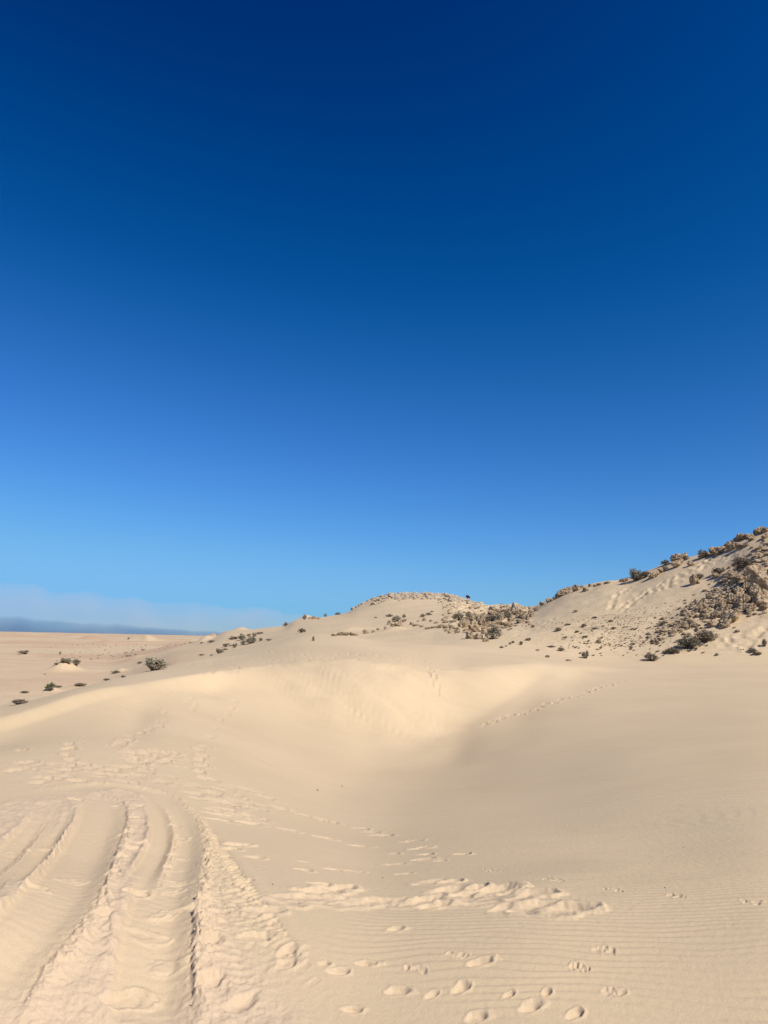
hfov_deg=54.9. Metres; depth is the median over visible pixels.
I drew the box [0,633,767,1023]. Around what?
sand dune
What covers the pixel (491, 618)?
shrub
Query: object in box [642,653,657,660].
shrub
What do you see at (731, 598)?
boulder
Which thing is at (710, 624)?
rock
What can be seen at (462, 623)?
rock
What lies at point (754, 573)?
boulder
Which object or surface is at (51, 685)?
shrub
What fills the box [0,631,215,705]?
desert plain
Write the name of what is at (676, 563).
boulder
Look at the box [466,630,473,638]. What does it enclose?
rock
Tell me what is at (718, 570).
shrub
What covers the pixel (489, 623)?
rock
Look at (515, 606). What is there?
boulder
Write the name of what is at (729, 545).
rock
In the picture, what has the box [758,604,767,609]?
rock
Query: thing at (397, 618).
shrub
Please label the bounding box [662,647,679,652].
shrub
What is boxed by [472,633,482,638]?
rock
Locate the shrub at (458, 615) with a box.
[452,612,464,619]
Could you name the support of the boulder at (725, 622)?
on the rocky hillside
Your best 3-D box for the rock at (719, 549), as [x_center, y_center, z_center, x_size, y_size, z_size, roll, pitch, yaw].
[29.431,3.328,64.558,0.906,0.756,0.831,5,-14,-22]
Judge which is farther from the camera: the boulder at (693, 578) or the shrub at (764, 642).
the boulder at (693, 578)
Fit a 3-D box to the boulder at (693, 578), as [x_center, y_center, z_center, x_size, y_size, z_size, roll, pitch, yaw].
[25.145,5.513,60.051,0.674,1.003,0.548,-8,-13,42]
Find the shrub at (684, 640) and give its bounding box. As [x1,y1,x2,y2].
[676,635,702,648]
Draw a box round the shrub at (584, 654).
[581,650,589,658]
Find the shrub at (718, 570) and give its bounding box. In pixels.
[711,567,723,573]
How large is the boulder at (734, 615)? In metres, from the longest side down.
1.314 x 1.285 x 0.802 m
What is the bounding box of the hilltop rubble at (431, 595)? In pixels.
[351,592,483,609]
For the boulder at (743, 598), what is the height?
0.998 m
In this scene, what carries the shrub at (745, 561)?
on the rocky hillside
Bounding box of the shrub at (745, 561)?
[730,555,754,568]
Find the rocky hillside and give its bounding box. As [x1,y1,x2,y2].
[505,532,767,657]
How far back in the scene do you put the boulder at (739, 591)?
53.98 m
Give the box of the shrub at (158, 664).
[143,657,169,670]
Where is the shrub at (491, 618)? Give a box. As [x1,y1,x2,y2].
[485,613,500,621]
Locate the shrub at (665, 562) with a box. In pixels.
[660,559,669,564]
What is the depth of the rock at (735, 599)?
53.25 m
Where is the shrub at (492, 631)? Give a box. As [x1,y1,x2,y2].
[484,624,503,638]
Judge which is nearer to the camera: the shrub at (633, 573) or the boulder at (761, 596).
the boulder at (761, 596)
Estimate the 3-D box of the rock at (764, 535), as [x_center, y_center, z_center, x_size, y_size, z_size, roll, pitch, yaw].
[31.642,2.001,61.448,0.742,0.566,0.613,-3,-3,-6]
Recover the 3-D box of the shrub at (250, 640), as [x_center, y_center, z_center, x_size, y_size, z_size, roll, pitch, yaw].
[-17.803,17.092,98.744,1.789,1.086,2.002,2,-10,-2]
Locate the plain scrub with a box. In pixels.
[53,641,192,660]
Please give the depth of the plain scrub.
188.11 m
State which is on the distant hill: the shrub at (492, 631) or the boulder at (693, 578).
the shrub at (492, 631)
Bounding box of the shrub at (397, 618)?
[392,615,400,621]
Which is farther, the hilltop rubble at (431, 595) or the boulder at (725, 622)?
the hilltop rubble at (431, 595)
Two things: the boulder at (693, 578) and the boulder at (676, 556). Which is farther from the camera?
the boulder at (676, 556)
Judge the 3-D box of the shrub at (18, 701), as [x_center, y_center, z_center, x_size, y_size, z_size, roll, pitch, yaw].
[-6.934,3.605,14.060,0.349,0.122,0.410,6,-11,-28]
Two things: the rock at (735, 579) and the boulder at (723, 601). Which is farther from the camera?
the rock at (735, 579)
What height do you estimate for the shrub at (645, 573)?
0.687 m
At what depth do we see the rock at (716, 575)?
59.44 m
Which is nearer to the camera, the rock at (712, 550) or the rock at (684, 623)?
the rock at (684, 623)
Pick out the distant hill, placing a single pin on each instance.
(359, 619)
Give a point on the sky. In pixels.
(317, 308)
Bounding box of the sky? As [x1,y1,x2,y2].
[0,0,767,634]
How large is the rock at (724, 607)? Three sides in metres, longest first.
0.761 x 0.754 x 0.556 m
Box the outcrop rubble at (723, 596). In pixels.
[646,539,767,643]
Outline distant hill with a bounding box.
[212,594,504,655]
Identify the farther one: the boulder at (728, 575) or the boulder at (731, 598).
the boulder at (728, 575)
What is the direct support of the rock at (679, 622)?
on the rocky hillside
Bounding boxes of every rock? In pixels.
[457,618,467,627]
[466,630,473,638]
[468,620,480,631]
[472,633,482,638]
[477,618,485,625]
[485,622,494,626]
[555,588,569,596]
[572,584,579,591]
[647,571,657,578]
[676,620,682,627]
[681,621,688,627]
[687,560,694,565]
[695,604,702,610]
[704,613,709,618]
[706,621,714,626]
[708,547,717,553]
[710,610,718,618]
[712,572,719,577]
[715,546,724,552]
[718,605,727,610]
[725,541,735,549]
[731,575,742,582]
[732,595,740,603]
[734,542,742,548]
[734,601,742,607]
[736,533,745,540]
[746,534,756,540]
[754,526,765,534]
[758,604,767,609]
[761,533,767,538]
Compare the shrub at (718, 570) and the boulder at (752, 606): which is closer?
the boulder at (752, 606)
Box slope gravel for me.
[547,597,705,646]
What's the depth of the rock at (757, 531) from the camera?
63.23 m
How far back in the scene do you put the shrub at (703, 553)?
65.75 m
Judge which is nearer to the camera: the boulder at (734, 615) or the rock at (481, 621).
the boulder at (734, 615)
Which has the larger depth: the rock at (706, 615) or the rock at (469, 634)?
the rock at (469, 634)
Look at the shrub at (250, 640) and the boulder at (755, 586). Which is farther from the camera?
the shrub at (250, 640)
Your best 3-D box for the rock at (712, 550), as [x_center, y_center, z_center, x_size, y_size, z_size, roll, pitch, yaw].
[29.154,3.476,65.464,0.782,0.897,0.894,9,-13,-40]
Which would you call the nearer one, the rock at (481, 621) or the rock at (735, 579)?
the rock at (735, 579)
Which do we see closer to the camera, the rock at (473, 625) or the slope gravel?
the slope gravel
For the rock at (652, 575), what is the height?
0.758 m
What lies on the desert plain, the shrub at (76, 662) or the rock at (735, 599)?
the shrub at (76, 662)
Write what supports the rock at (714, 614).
on the rocky hillside
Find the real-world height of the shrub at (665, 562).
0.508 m
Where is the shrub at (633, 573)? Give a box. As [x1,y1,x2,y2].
[628,568,643,580]
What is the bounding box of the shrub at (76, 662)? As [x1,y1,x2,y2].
[72,658,80,665]
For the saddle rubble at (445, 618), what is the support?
on the distant hill
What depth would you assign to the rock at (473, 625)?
62.99 m
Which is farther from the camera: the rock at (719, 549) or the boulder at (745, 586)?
the rock at (719, 549)
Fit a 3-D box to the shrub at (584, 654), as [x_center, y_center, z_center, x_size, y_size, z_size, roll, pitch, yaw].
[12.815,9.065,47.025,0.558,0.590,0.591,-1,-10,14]
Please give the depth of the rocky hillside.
57.77 m
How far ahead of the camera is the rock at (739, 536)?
64.40 m
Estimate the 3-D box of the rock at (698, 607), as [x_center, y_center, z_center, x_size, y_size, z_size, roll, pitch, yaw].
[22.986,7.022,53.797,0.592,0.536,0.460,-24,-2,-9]
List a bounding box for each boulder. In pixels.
[511,602,519,610]
[670,553,682,561]
[670,560,683,567]
[689,574,698,584]
[715,599,726,605]
[718,618,731,628]
[722,570,737,581]
[722,610,741,620]
[725,593,735,603]
[734,587,745,595]
[736,602,748,610]
[737,594,751,603]
[741,581,749,591]
[743,564,767,589]
[745,603,756,610]
[746,608,751,613]
[747,583,760,593]
[754,589,767,605]
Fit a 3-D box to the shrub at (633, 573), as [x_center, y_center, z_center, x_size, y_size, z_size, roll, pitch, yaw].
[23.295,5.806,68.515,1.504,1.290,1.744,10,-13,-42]
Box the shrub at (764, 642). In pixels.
[761,639,766,646]
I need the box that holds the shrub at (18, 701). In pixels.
[11,699,27,704]
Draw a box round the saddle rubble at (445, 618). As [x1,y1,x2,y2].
[441,603,531,632]
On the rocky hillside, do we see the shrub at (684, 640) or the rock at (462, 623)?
the shrub at (684, 640)
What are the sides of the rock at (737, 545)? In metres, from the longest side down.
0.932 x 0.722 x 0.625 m
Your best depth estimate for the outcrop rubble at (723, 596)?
54.88 m
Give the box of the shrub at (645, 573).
[641,570,649,576]
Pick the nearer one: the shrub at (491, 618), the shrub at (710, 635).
the shrub at (710, 635)
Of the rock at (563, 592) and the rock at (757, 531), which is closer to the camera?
the rock at (757, 531)
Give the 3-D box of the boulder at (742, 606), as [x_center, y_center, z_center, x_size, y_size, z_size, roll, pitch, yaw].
[25.343,6.755,52.188,1.185,0.530,0.924,-23,0,-12]
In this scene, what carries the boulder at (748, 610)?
on the rocky hillside
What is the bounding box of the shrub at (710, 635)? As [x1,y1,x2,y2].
[690,629,719,641]
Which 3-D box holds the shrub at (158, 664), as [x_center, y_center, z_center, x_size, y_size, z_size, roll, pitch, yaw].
[-8.340,5.515,26.800,1.032,0.534,0.933,-4,-11,29]
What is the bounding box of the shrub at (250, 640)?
[245,636,255,643]
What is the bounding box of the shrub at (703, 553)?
[697,549,707,556]
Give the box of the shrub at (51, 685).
[45,682,54,690]
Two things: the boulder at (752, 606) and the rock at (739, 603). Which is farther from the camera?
the rock at (739, 603)
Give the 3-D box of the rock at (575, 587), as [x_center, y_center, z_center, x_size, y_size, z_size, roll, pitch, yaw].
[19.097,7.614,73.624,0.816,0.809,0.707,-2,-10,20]
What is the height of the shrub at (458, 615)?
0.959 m
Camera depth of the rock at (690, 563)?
64.83 m
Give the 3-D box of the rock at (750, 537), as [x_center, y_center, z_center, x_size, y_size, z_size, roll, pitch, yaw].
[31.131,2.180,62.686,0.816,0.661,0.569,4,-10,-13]

